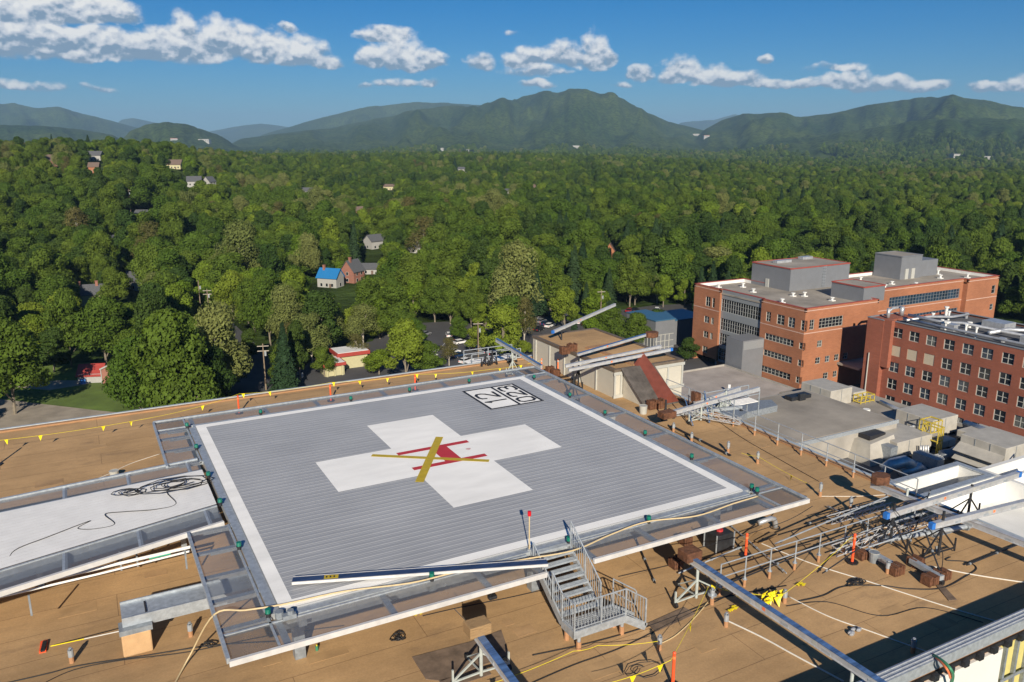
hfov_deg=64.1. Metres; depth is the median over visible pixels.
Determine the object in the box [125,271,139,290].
house
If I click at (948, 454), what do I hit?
blue shaded duct
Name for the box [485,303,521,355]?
leafy tree
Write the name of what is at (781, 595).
pennant line
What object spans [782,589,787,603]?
roof anchor
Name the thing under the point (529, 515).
lamp pole
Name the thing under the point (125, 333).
leafy tree
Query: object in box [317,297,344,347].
budding tree
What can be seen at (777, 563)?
scaffold tube
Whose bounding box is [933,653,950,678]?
orange hose
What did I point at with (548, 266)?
leafy tree
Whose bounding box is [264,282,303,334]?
budding tree
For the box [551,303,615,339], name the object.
outrigger beam
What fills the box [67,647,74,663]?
roof anchor
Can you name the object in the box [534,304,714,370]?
parking lot
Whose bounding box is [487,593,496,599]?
tool bag
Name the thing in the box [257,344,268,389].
utility pole
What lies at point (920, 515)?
scaffold tube
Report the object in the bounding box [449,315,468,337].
leafy tree
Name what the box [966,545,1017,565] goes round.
scaffold tube
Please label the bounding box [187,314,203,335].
leafy tree
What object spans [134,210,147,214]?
house
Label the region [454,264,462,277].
leafy tree
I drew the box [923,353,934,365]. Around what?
blanked window
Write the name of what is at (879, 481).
outrigger beam
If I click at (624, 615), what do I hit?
steel stairs
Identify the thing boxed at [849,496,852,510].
roof anchor
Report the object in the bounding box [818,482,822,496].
roof anchor
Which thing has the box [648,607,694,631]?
floor mat
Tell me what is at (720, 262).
leafy tree
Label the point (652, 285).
budding tree
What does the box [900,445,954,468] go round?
pipe rack
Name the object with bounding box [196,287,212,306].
leafy tree
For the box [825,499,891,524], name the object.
lattice truss
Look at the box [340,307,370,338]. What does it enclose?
leafy tree
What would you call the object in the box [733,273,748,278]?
leafy tree
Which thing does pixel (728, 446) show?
roof anchor
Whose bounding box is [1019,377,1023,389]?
window
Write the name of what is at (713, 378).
flat roof
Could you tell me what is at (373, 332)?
leafy tree
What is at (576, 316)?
leafy tree
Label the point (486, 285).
leafy tree
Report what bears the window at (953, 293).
in the brick office building at (796, 322)
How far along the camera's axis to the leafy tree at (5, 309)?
217.82 m
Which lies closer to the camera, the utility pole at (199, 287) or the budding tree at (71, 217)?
the utility pole at (199, 287)
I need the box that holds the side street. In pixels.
[228,320,271,395]
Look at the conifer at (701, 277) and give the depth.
282.20 m
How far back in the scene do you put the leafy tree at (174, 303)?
250.25 m
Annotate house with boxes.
[45,154,56,165]
[77,280,102,306]
[87,162,100,171]
[89,151,104,160]
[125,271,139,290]
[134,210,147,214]
[167,159,182,168]
[186,176,201,187]
[203,176,215,183]
[301,187,312,191]
[315,265,344,287]
[341,257,365,283]
[362,233,384,249]
[362,263,378,273]
[383,184,393,189]
[407,242,419,252]
[608,242,616,257]
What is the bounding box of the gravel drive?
[18,380,89,389]
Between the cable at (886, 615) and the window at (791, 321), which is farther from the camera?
the window at (791, 321)
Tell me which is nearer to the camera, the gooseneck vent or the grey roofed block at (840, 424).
the gooseneck vent
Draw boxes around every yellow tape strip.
[371,454,488,461]
[415,437,442,481]
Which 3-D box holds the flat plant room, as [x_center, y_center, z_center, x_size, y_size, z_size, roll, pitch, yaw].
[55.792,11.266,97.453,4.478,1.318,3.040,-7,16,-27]
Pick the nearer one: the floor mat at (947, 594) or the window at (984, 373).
the floor mat at (947, 594)
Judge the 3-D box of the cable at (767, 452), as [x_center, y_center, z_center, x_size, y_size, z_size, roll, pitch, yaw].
[13.236,5.639,44.114,0.288,0.032,10.064,-4,14,-17]
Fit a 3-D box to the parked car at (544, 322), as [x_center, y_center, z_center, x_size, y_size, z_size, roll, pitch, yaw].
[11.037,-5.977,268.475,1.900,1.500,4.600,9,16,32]
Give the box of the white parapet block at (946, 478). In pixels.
[890,455,1023,536]
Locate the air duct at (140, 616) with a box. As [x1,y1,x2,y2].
[118,573,256,657]
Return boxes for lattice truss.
[686,410,741,424]
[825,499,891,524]
[830,511,941,556]
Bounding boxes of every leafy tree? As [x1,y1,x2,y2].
[0,295,16,322]
[1,294,18,321]
[16,313,45,326]
[18,301,44,316]
[18,310,35,318]
[19,322,45,365]
[32,275,67,304]
[38,279,81,306]
[40,288,88,365]
[45,288,80,311]
[70,295,130,365]
[105,328,142,374]
[107,338,125,376]
[120,302,136,326]
[124,316,143,334]
[127,307,222,407]
[131,296,160,335]
[135,283,165,301]
[142,282,170,308]
[143,316,150,329]
[145,270,176,286]
[165,282,193,315]
[167,297,179,310]
[176,280,199,312]
[180,311,190,322]
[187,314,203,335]
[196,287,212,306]
[201,345,236,398]
[212,269,244,318]
[221,263,241,275]
[221,328,252,382]
[231,278,253,305]
[233,291,248,323]
[235,280,259,329]
[240,270,251,278]
[240,328,261,358]
[241,278,278,345]
[243,274,274,332]
[248,266,262,278]
[248,267,278,297]
[257,243,282,279]
[267,342,297,377]
[275,269,310,300]
[279,264,311,297]
[280,279,305,306]
[286,319,309,374]
[300,290,341,344]
[310,346,338,376]
[333,302,344,341]
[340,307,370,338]
[350,274,380,314]
[369,314,390,338]
[373,277,388,290]
[373,293,393,335]
[374,249,403,278]
[374,285,409,303]
[376,285,415,329]
[386,276,404,286]
[389,309,412,330]
[392,252,431,315]
[405,279,424,312]
[410,318,427,339]
[416,247,440,274]
[417,286,444,321]
[422,263,437,276]
[423,276,443,318]
[435,256,464,296]
[438,286,461,323]
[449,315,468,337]
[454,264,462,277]
[454,278,480,299]
[458,275,481,293]
[459,292,480,326]
[464,262,479,277]
[464,280,486,317]
[465,325,492,347]
[471,303,493,326]
[477,257,494,287]
[479,270,495,294]
[482,272,498,303]
[485,295,528,333]
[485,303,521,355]
[491,249,508,270]
[517,340,532,353]
[536,257,572,310]
[547,286,578,328]
[566,305,582,320]
[575,258,604,288]
[579,280,593,299]
[581,288,610,316]
[582,317,603,329]
[594,306,627,334]
[596,259,620,292]
[613,254,652,306]
[615,312,651,342]
[627,268,652,304]
[652,274,674,306]
[652,309,664,311]
[673,278,693,305]
[676,337,700,360]
[704,255,727,281]
[719,254,743,279]
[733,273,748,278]
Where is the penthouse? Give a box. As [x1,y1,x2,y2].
[532,328,684,404]
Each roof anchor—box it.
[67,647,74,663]
[187,621,192,637]
[657,634,662,650]
[708,587,716,604]
[724,612,728,627]
[727,441,729,452]
[756,451,759,463]
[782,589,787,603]
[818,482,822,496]
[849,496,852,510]
[885,560,890,573]
[910,637,916,653]
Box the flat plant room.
[956,424,988,439]
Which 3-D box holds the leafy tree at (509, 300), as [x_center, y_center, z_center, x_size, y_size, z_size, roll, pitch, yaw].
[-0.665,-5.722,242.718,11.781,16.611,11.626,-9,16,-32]
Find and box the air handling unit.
[885,423,932,456]
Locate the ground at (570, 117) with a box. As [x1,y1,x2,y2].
[0,89,1023,387]
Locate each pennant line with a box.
[5,417,151,444]
[152,382,330,417]
[332,360,540,385]
[497,641,657,681]
[614,586,708,681]
[711,538,849,597]
[745,454,805,482]
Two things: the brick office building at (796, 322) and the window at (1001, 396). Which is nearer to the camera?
the window at (1001, 396)
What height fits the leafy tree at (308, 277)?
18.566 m
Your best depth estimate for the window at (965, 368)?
167.80 m
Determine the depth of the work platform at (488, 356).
61.88 m
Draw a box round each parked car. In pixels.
[451,351,466,357]
[453,339,466,344]
[454,336,468,339]
[458,357,473,363]
[533,326,544,331]
[540,320,548,325]
[544,322,554,327]
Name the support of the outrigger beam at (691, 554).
on the hospital building at (710, 647)
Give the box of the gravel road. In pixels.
[0,399,114,427]
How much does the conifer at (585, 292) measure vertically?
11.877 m
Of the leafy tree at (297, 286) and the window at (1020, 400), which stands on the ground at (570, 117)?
the leafy tree at (297, 286)
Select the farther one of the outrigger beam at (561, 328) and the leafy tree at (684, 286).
the leafy tree at (684, 286)
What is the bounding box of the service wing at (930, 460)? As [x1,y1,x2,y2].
[755,385,964,478]
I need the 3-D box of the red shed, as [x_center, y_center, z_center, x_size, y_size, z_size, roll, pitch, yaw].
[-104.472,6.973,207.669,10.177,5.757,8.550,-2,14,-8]
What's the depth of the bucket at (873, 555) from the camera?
31.86 m
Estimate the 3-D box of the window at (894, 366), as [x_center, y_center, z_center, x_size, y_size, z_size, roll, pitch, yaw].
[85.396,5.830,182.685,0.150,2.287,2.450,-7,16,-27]
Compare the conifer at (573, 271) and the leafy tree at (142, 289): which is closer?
the leafy tree at (142, 289)
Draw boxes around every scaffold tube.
[634,536,655,583]
[671,425,730,455]
[678,547,741,573]
[683,412,717,419]
[704,391,709,422]
[721,544,826,586]
[730,525,786,573]
[774,496,888,543]
[807,505,858,524]
[822,524,894,573]
[827,506,866,523]
[857,496,926,524]
[868,527,927,547]
[883,524,971,543]
[909,489,930,543]
[923,529,940,570]
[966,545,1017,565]
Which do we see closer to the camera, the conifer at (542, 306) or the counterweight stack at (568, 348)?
the counterweight stack at (568, 348)
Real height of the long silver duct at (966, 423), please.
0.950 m
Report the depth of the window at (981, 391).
165.28 m
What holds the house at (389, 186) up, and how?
on the ground at (570, 117)
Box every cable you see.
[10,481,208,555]
[647,419,804,495]
[699,506,812,547]
[718,421,817,480]
[787,601,982,622]
[791,509,853,535]
[798,556,976,600]
[827,508,887,544]
[891,506,928,523]
[925,524,942,574]
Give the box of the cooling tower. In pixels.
[951,426,1023,467]
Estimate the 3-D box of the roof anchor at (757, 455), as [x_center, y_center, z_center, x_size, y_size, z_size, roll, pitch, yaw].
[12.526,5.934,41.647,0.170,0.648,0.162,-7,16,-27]
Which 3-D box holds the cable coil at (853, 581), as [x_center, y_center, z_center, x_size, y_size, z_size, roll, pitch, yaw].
[12.756,8.940,30.359,0.936,0.110,0.399,-7,16,-27]
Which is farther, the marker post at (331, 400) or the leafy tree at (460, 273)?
the leafy tree at (460, 273)
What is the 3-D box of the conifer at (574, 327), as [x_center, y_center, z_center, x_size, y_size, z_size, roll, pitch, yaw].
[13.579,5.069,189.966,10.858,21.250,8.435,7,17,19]
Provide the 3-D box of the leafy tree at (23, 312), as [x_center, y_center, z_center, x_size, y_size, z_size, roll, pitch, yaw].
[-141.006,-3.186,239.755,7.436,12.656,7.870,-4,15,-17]
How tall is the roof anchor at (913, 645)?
0.528 m
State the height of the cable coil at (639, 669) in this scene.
0.094 m
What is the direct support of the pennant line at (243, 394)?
on the hospital building at (710, 647)
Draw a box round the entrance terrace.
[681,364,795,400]
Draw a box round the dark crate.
[703,527,734,554]
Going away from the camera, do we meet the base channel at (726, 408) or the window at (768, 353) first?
the base channel at (726, 408)
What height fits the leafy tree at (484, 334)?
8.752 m
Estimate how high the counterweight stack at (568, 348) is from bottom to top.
0.584 m
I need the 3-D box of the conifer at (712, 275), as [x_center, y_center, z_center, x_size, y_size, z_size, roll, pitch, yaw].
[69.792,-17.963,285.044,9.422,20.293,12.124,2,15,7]
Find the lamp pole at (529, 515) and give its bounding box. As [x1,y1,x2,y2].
[527,511,531,550]
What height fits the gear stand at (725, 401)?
1.200 m
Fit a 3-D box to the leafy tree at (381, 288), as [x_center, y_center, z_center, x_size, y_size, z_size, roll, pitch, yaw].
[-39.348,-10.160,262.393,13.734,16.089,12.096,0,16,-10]
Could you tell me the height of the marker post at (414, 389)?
1.098 m
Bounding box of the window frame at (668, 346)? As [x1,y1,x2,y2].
[644,333,672,349]
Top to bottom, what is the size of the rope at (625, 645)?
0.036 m
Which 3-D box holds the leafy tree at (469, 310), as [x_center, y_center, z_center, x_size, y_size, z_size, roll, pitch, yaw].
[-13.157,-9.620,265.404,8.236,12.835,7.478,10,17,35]
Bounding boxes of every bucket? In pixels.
[109,469,118,474]
[639,404,647,414]
[869,549,879,563]
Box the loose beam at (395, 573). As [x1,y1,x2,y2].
[292,559,547,584]
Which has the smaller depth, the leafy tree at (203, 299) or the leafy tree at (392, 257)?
the leafy tree at (203, 299)
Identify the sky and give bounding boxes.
[0,0,1023,131]
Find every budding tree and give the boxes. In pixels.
[61,206,94,236]
[129,221,159,257]
[140,271,156,292]
[214,218,262,270]
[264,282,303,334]
[277,323,301,345]
[290,311,331,363]
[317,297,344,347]
[343,302,380,343]
[346,333,369,349]
[404,216,433,251]
[517,295,537,340]
[649,274,659,302]
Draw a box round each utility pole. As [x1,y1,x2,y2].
[198,281,201,313]
[203,289,210,307]
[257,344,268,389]
[477,323,482,358]
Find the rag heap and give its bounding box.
[848,627,861,635]
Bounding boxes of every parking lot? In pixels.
[293,322,541,386]
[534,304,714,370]
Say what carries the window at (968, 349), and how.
in the brick hospital wing at (963, 366)
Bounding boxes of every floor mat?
[412,630,507,680]
[439,667,491,681]
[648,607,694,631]
[933,524,962,537]
[937,584,956,600]
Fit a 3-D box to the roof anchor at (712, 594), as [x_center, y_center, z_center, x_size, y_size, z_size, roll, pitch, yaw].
[7.107,9.056,29.016,0.320,0.648,0.320,-7,16,-27]
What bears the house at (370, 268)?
on the ground at (570, 117)
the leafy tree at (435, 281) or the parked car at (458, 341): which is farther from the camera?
the leafy tree at (435, 281)
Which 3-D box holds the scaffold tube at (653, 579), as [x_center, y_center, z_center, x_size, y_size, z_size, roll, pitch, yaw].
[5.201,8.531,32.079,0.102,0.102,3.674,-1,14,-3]
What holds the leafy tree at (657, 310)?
on the ground at (570, 117)
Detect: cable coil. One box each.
[111,488,145,495]
[135,475,213,493]
[198,641,215,647]
[389,631,405,640]
[625,661,661,677]
[847,578,865,586]
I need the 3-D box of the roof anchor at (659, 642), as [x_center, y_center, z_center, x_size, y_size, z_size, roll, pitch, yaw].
[4.779,9.749,26.462,0.170,0.528,0.162,-7,16,-27]
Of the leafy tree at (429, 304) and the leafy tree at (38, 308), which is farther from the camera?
the leafy tree at (429, 304)
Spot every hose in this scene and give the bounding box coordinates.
[175,496,757,681]
[932,654,954,681]
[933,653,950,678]
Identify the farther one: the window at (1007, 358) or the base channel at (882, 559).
the window at (1007, 358)
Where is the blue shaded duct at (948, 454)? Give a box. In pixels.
[938,448,956,460]
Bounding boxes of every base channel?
[672,405,742,418]
[865,548,892,564]
[907,558,944,584]
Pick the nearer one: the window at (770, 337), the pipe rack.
the pipe rack
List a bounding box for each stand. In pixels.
[480,351,490,366]
[487,350,497,365]
[507,351,517,362]
[719,390,731,406]
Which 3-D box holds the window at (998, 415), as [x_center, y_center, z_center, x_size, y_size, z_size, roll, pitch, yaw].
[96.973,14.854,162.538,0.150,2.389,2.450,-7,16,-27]
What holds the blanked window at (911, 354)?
in the brick hospital wing at (963, 366)
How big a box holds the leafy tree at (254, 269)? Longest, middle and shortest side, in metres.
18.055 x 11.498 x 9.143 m
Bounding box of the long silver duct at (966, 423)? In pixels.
[879,400,985,428]
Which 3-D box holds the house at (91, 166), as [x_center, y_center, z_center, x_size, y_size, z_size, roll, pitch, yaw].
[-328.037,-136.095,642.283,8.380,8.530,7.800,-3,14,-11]
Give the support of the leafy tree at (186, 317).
on the ground at (570, 117)
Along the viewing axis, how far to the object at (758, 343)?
201.52 m
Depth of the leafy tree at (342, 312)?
247.71 m
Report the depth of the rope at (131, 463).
41.77 m
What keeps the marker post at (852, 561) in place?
on the hospital building at (710, 647)
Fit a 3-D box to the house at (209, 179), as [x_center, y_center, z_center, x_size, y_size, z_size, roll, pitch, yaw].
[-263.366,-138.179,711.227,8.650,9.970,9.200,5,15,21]
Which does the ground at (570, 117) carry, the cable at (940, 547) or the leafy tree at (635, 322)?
the leafy tree at (635, 322)
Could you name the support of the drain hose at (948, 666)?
on the hospital building at (710, 647)
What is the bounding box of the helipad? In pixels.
[152,366,809,666]
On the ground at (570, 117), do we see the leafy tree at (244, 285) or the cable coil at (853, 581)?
the leafy tree at (244, 285)
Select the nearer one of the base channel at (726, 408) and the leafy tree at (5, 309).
the base channel at (726, 408)
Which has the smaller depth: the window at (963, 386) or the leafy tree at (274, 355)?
the window at (963, 386)
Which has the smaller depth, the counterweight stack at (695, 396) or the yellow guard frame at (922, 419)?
the counterweight stack at (695, 396)
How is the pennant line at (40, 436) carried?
on the hospital building at (710, 647)
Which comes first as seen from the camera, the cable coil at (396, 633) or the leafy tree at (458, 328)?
the cable coil at (396, 633)
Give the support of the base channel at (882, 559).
on the hospital building at (710, 647)
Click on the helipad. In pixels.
(317, 489)
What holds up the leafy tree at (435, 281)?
on the ground at (570, 117)
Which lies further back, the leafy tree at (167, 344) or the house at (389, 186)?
the house at (389, 186)
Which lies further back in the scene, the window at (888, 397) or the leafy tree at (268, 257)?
the leafy tree at (268, 257)
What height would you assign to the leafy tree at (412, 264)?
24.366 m
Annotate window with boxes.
[704,316,708,322]
[706,296,710,306]
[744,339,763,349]
[762,365,789,379]
[763,349,791,362]
[765,333,793,346]
[766,312,770,321]
[777,314,784,324]
[788,317,794,327]
[796,376,801,383]
[799,342,804,349]
[801,320,807,330]
[809,320,813,329]
[815,357,819,363]
[817,340,821,346]
[819,315,842,327]
[885,395,894,400]
[887,378,896,389]
[889,288,959,306]
[889,362,898,372]
[891,345,900,356]
[894,328,902,338]
[901,400,910,405]
[903,382,912,394]
[905,366,914,377]
[907,349,916,360]
[909,331,919,342]
[913,308,956,315]
[919,387,929,399]
[921,370,931,381]
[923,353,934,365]
[926,335,936,346]
[936,392,947,405]
[939,375,949,387]
[941,357,952,370]
[943,339,954,350]
[954,398,966,410]
[957,380,968,392]
[959,362,970,375]
[962,343,973,355]
[973,403,984,416]
[975,385,987,397]
[978,367,990,379]
[981,347,993,359]
[993,409,1005,422]
[996,390,1008,403]
[998,372,1011,385]
[1001,352,1014,364]
[1013,415,1023,428]
[1016,396,1023,408]
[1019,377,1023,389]
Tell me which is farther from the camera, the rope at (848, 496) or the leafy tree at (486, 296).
the leafy tree at (486, 296)
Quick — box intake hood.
[847,429,894,466]
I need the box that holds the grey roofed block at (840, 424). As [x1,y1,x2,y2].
[720,389,898,459]
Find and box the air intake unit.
[801,378,851,402]
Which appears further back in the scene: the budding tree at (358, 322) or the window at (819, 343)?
the budding tree at (358, 322)
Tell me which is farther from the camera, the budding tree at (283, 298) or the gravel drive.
the budding tree at (283, 298)
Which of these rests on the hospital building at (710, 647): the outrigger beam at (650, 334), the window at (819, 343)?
the outrigger beam at (650, 334)
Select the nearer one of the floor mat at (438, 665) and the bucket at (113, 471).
the floor mat at (438, 665)
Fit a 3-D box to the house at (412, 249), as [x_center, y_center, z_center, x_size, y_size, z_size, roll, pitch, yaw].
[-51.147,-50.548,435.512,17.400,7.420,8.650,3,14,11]
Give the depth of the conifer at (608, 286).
293.43 m
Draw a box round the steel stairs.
[530,521,647,650]
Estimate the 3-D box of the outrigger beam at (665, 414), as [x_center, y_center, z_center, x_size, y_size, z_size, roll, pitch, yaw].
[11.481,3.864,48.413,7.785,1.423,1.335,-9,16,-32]
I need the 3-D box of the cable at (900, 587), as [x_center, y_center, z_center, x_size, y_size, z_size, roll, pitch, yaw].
[14.230,9.066,30.250,8.093,0.048,1.568,-6,15,-23]
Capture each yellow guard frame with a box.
[853,391,874,403]
[919,416,942,433]
[922,422,944,453]
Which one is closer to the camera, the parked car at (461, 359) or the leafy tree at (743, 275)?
the parked car at (461, 359)
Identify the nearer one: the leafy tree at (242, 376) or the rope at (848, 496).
the rope at (848, 496)
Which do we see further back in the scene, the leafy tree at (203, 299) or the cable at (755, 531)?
the leafy tree at (203, 299)
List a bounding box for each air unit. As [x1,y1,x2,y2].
[895,404,957,435]
[921,429,955,450]
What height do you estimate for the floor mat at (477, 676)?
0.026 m
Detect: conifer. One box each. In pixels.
[529,270,549,316]
[567,245,582,303]
[570,319,577,330]
[580,281,588,311]
[602,268,618,307]
[691,267,704,309]
[708,261,717,281]
[725,271,730,279]
[868,261,873,271]
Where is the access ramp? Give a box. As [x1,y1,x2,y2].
[0,458,224,615]
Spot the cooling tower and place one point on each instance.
(984, 447)
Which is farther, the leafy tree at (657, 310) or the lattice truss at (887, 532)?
the leafy tree at (657, 310)
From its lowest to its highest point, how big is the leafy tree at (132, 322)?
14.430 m
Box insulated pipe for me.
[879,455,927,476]
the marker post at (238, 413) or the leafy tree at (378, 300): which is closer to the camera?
the marker post at (238, 413)
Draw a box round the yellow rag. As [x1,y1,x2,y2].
[728,605,737,611]
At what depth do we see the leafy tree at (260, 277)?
253.11 m
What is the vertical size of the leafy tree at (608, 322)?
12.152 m
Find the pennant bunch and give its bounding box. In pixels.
[761,589,783,605]
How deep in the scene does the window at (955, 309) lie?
228.85 m
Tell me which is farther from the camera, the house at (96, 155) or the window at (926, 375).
the house at (96, 155)
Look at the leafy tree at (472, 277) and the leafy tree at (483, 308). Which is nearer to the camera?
the leafy tree at (483, 308)
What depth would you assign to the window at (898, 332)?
180.81 m
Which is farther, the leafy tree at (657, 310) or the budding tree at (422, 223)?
the budding tree at (422, 223)
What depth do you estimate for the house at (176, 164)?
747.78 m
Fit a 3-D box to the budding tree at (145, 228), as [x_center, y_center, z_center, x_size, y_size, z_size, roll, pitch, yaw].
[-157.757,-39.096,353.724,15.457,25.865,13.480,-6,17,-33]
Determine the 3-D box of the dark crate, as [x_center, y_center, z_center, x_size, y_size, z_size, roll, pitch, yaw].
[8.362,7.971,33.015,0.960,0.840,0.760,-7,16,-27]
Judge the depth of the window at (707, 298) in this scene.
220.35 m
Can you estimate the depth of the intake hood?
91.18 m
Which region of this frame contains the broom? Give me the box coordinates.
[39,631,118,653]
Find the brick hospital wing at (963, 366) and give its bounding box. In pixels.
[860,306,1023,435]
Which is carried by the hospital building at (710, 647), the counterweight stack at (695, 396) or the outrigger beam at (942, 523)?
the outrigger beam at (942, 523)
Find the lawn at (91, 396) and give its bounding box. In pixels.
[0,360,231,411]
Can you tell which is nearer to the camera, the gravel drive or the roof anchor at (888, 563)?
the roof anchor at (888, 563)
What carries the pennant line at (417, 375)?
on the hospital building at (710, 647)
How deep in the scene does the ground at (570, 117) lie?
4793.59 m
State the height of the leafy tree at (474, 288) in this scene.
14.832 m
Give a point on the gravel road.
(29, 413)
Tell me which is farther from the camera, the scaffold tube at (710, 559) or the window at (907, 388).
the window at (907, 388)
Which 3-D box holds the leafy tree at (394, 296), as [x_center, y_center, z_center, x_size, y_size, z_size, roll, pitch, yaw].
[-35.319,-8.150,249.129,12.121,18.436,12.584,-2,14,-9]
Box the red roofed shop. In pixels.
[319,345,369,376]
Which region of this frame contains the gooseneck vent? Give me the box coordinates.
[757,516,779,529]
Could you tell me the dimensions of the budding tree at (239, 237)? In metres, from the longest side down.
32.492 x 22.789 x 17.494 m
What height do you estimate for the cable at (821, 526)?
0.032 m
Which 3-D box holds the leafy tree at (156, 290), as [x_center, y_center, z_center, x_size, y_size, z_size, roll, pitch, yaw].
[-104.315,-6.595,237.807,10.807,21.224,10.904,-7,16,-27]
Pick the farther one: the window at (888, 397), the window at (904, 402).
the window at (888, 397)
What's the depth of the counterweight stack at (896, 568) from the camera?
31.04 m
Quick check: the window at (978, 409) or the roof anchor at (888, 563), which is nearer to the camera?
the roof anchor at (888, 563)
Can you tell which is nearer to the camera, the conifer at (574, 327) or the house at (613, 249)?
the conifer at (574, 327)
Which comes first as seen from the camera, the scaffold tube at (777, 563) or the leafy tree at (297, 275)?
the scaffold tube at (777, 563)
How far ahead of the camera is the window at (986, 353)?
163.37 m
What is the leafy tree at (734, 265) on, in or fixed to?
on the ground at (570, 117)
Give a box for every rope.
[11,641,275,681]
[46,625,343,681]
[99,453,160,477]
[423,589,543,615]
[532,585,786,655]
[534,593,733,681]
[618,543,810,576]
[662,599,709,642]
[729,621,843,681]
[739,534,995,620]
[788,596,925,651]
[819,494,887,496]
[930,565,1023,582]
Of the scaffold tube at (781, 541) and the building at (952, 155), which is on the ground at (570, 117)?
the building at (952, 155)
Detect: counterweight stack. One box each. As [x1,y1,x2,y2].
[545,365,559,375]
[559,342,577,354]
[646,397,664,409]
[668,536,692,569]
[691,391,700,401]
[854,548,868,560]
[889,554,924,576]
[920,567,951,587]
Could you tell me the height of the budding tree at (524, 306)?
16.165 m
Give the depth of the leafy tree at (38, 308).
244.21 m
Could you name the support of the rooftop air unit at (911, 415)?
on the service wing at (930, 460)
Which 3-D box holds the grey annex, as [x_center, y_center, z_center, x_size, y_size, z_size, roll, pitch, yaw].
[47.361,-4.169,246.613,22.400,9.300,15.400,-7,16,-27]
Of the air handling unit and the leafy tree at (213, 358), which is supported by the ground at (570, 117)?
the leafy tree at (213, 358)
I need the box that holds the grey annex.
[626,309,692,349]
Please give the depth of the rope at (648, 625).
27.53 m
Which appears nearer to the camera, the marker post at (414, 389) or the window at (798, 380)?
the marker post at (414, 389)
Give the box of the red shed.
[75,363,108,383]
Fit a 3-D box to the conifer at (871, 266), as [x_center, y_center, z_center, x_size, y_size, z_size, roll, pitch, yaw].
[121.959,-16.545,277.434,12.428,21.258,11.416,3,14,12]
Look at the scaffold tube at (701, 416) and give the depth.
47.03 m
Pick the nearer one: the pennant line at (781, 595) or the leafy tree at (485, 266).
the pennant line at (781, 595)
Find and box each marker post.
[235,395,242,414]
[327,385,334,401]
[412,375,418,390]
[666,651,676,681]
[739,533,751,558]
[845,533,858,565]
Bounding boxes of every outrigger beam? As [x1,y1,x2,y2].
[451,609,518,681]
[495,338,541,376]
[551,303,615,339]
[565,345,661,367]
[566,348,672,401]
[572,331,658,388]
[657,386,759,424]
[673,544,886,681]
[693,386,740,406]
[870,472,1023,546]
[874,471,1021,552]
[913,499,1023,558]
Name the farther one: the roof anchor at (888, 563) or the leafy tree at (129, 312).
the leafy tree at (129, 312)
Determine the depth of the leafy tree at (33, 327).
217.98 m
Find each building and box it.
[0,355,1023,681]
[198,139,210,143]
[691,251,999,388]
[949,154,959,157]
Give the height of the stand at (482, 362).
1.100 m
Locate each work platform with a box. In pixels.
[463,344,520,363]
[701,385,759,414]
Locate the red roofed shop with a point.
(347, 357)
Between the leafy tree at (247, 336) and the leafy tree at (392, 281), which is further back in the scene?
the leafy tree at (392, 281)
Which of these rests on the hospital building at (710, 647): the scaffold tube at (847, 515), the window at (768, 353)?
the scaffold tube at (847, 515)
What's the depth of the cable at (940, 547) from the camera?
31.31 m
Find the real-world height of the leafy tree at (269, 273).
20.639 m
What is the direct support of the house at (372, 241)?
on the ground at (570, 117)
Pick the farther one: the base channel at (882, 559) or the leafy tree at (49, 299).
the leafy tree at (49, 299)
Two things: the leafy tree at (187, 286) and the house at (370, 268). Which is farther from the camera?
the house at (370, 268)
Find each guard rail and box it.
[666,379,918,497]
[717,503,938,595]
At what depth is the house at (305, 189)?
807.43 m
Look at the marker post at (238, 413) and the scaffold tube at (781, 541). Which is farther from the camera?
the marker post at (238, 413)
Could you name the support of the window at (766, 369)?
in the brick office building at (796, 322)
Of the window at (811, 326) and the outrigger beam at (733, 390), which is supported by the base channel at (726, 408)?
the outrigger beam at (733, 390)
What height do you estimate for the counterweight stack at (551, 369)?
0.533 m
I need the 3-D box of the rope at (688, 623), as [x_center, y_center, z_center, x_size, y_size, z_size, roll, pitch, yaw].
[6.084,9.603,28.078,0.208,0.040,3.609,11,18,39]
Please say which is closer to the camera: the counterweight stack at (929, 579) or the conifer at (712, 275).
the counterweight stack at (929, 579)
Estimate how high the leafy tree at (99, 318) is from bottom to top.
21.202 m
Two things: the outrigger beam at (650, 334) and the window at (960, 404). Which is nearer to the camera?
the outrigger beam at (650, 334)
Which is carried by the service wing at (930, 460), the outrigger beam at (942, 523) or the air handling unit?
the air handling unit
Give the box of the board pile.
[738,524,777,547]
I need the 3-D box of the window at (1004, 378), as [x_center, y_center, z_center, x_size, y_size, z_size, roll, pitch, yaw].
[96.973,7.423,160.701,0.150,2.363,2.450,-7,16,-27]
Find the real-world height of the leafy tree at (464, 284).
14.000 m
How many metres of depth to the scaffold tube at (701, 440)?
44.36 m

